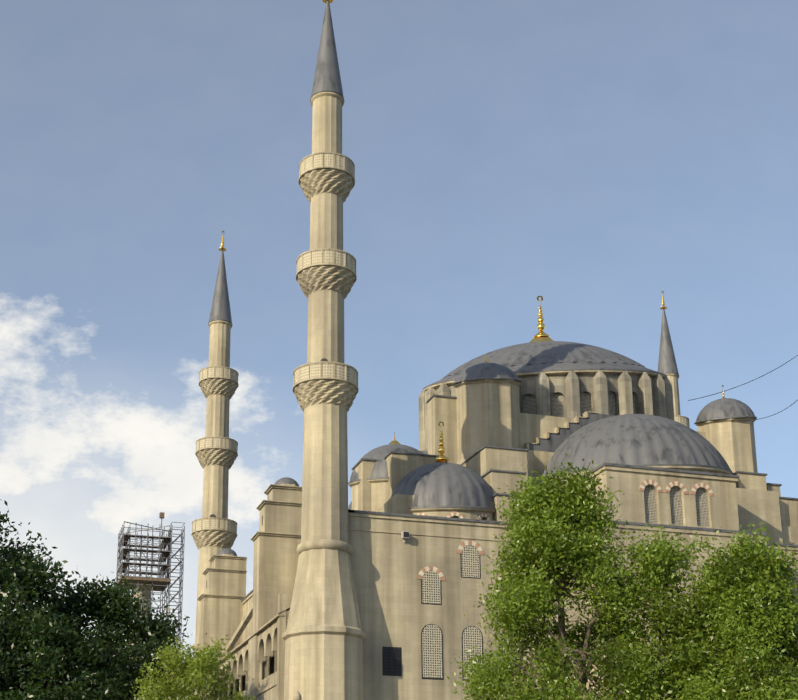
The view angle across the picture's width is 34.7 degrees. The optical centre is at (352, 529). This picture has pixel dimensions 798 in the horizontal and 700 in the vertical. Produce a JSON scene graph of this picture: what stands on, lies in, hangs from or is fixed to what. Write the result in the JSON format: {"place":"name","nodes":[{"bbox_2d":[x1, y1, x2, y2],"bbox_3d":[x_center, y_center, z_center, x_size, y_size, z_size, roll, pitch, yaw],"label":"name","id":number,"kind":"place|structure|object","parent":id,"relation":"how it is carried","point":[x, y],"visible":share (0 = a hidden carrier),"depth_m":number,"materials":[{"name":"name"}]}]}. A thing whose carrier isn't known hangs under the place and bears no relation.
{"place":"outdoors","nodes":[
{"label":"outdoors","id":0,"kind":"place"},
{"bbox_2d":[293,691,301,699],"bbox_3d":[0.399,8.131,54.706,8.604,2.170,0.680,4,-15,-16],"label":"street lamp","id":1,"kind":"object","parent":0,"point":[297,695],"visible":1,"depth_m":54.01,"materials":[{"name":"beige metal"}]},
{"bbox_2d":[0,0,797,658],"label":"sky","id":2,"kind":"structure","parent":0,"point":[596,159],"materials":[{"name":"blue"}]},
{"bbox_2d":[441,454,685,699],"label":"tree","id":3,"kind":"object","parent":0,"point":[538,512],"depth_m":42.32,"materials":[{"name":"green plant"}]},
{"bbox_2d":[352,394,797,526],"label":"buttress","id":4,"kind":"object","parent":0,"point":[495,468],"visible":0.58,"depth_m":94.35,"materials":[{"name":"beige stone"}]},
{"bbox_2d":[593,524,743,699],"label":"tree","id":5,"kind":"object","parent":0,"point":[655,561],"depth_m":42.14,"materials":[{"name":"green plant"}]},
{"bbox_2d":[646,522,797,699],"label":"tree","id":6,"kind":"object","parent":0,"point":[756,573],"depth_m":40.49,"materials":[{"name":"green plant"}]},
{"bbox_2d":[688,355,797,420],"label":"overhead wires","id":7,"kind":"object","parent":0,"point":[748,382],"visible":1,"depth_m":80.62,"materials":[{"name":"grey metal"}]},
{"bbox_3d":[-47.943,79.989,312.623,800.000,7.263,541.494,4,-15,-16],"label":"terrace pavement","id":8,"kind":"structure","parent":0,"visible":0},
{"bbox_2d":[0,499,101,698],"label":"tree","id":9,"kind":"object","parent":8,"relation":"on","point":[28,582],"depth_m":75.46,"materials":[{"name":"green plant"}]},
{"bbox_2d":[0,601,136,699],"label":"tree","id":10,"kind":"object","parent":8,"relation":"on","point":[86,678],"depth_m":70.57,"materials":[{"name":"green plant"}]},
{"bbox_2d":[5,572,206,699],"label":"tree","id":11,"kind":"object","parent":8,"relation":"on","point":[112,607],"depth_m":77.83,"materials":[{"name":"green plant"}]},
{"bbox_2d":[130,583,154,667],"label":"tower","id":12,"kind":"structure","parent":8,"relation":"on","point":[146,593],"depth_m":170.96,"materials":[{"name":"metal"}]},
{"bbox_2d":[130,634,255,699],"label":"tree","id":13,"kind":"object","parent":8,"relation":"on","point":[199,665],"depth_m":58.16,"materials":[{"name":"green plant"}]},
{"bbox_2d":[191,231,238,651],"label":"minaret","id":14,"kind":"object","parent":8,"relation":"on","point":[214,529],"visible":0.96,"depth_m":121.53,"materials":[{"name":"stone"}]},
{"bbox_2d":[194,593,289,699],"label":"gallery","id":15,"kind":"object","parent":8,"relation":"on","point":[259,666],"visible":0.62,"depth_m":85.58,"materials":[{"name":"stone"}]},
{"bbox_2d":[197,548,246,686],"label":"buttress tower","id":16,"kind":"structure","parent":15,"relation":"on","point":[221,605],"depth_m":109.73,"materials":[{"name":"stone"}]},
{"bbox_2d":[226,603,252,650],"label":"raking struts","id":17,"kind":"object","parent":15,"relation":"attached to","point":[243,624],"visible":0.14,"depth_m":103.80,"materials":[{"name":"stone"}]},
{"bbox_2d":[250,477,301,633],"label":"buttress tower","id":18,"kind":"structure","parent":15,"relation":"on","point":[276,538],"depth_m":88.81,"materials":[{"name":"stone"}]},
{"bbox_2d":[282,0,365,699],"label":"minaret","id":19,"kind":"object","parent":8,"relation":"on","point":[324,636],"visible":1,"depth_m":81.42,"materials":[{"name":"stone"}]},
{"bbox_2d":[243,516,797,699],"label":"hall walls","id":20,"kind":"structure","parent":8,"relation":"on","point":[393,610],"depth_m":81.79,"materials":[{"name":"beige stone"}]},
{"bbox_2d":[352,482,387,511],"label":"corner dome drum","id":21,"kind":"object","parent":20,"relation":"on","point":[379,494],"visible":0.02,"depth_m":90.57,"materials":[{"name":"stone"}]},
{"bbox_2d":[348,432,423,486],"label":"small dome","id":22,"kind":"structure","parent":21,"relation":"on","point":[379,472],"depth_m":92.14,"materials":[{"name":"metal"}]},
{"bbox_2d":[401,531,408,542],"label":"floodlight","id":23,"kind":"object","parent":20,"relation":"attached to","point":[404,535],"visible":0.95,"depth_m":82.17,"materials":[{"name":"grey"}]},
{"bbox_2d":[390,421,495,513],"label":"dome","id":24,"kind":"structure","parent":20,"relation":"on","point":[441,484],"depth_m":86.10,"materials":[{"name":"grey metal"}]},
{"bbox_2d":[382,545,522,680],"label":"windows","id":25,"kind":"structure","parent":20,"relation":"in","point":[432,649],"depth_m":81.79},
{"bbox_2d":[413,511,493,520],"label":"dome drum","id":26,"kind":"object","parent":20,"relation":"on","point":[469,515],"visible":0.08,"depth_m":85.07,"materials":[{"name":"beige stone"}]},
{"bbox_2d":[415,511,490,520],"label":"window arches","id":27,"kind":"structure","parent":26,"relation":"on","point":[459,515],"depth_m":85.07,"materials":[{"name":"stone"}]},
{"bbox_2d":[417,540,511,580],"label":"window arches","id":28,"kind":"structure","parent":20,"relation":"attached to","point":[463,544],"depth_m":83.34,"materials":[{"name":"beige stone"}]},
{"bbox_2d":[452,353,521,466],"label":"turret","id":29,"kind":"object","parent":20,"relation":"on","point":[488,406],"visible":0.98,"depth_m":96.30,"materials":[{"name":"stone"}]},
{"bbox_2d":[241,509,797,603],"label":"cornice","id":30,"kind":"structure","parent":20,"relation":"attached to","point":[407,517],"depth_m":83.35,"materials":[{"name":"beige stone"}]},
{"bbox_2d":[375,413,797,544],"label":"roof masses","id":31,"kind":"object","parent":20,"relation":"on","point":[756,507],"visible":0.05,"depth_m":92.94,"materials":[{"name":"beige stone"}]},
{"bbox_2d":[348,451,427,509],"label":"semi dome cap","id":32,"kind":"object","parent":31,"relation":"on","point":[350,505],"visible":0.06,"depth_m":105.25,"materials":[{"name":"beige stone"}]},
{"bbox_2d":[435,374,653,417],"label":"drum","id":33,"kind":"object","parent":31,"relation":"on","point":[528,384],"visible":0.17,"depth_m":101.69,"materials":[{"name":"stone"}]},
{"bbox_2d":[523,392,635,416],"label":"drum windows","id":34,"kind":"structure","parent":33,"relation":"in","point":[557,403],"depth_m":101.52,"materials":[{"name":"grey glass"}]},
{"bbox_2d":[419,370,673,450],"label":"buttresses","id":35,"kind":"structure","parent":31,"relation":"on","point":[663,397],"depth_m":101.95,"materials":[{"name":"beige stone"}]},
{"bbox_2d":[423,296,666,390],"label":"dome","id":36,"kind":"structure","parent":35,"relation":"on","point":[540,351],"depth_m":105.43,"materials":[{"name":"metal"}]},
{"bbox_2d":[543,414,732,481],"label":"semi-dome","id":37,"kind":"object","parent":31,"relation":"on","point":[646,440],"visible":0.88,"depth_m":92.95,"materials":[{"name":"grey metal"}]},
{"bbox_2d":[694,385,757,472],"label":"turret","id":38,"kind":"object","parent":31,"relation":"on","point":[726,428],"visible":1,"depth_m":102.08,"materials":[{"name":"stone"}]},
{"bbox_2d":[658,291,689,427],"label":"minaret","id":39,"kind":"object","parent":8,"relation":"on","point":[667,365],"visible":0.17,"depth_m":138.87,"materials":[{"name":"metal"}]},
{"bbox_2d":[587,470,773,698],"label":"bay walls","id":40,"kind":"structure","parent":8,"relation":"on","point":[723,507],"depth_m":86.53,"materials":[{"name":"beige stone"}]},
{"bbox_2d":[639,479,713,495],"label":"window arches","id":41,"kind":"structure","parent":40,"relation":"attached to","point":[695,487],"depth_m":87.48,"materials":[{"name":"stone"}]},
{"bbox_2d":[644,485,709,526],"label":"arched windows","id":42,"kind":"structure","parent":40,"relation":"in","point":[702,510],"depth_m":87.39,"materials":[{"name":"grey glass"}]},
{"bbox_2d":[586,462,768,538],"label":"bay cornice","id":43,"kind":"structure","parent":40,"relation":"attached to","point":[670,472],"depth_m":86.71,"materials":[{"name":"beige stone"}]},
{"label":"courtyard walls","id":44,"kind":"object","parent":8,"relation":"on","visible":0},
{"bbox_2d":[116,512,184,659],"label":"scaffolding","id":45,"kind":"object","parent":44,"relation":"on","point":[162,583],"visible":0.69,"depth_m":171.85,"materials":[{"name":"silver metal"}]}
]}

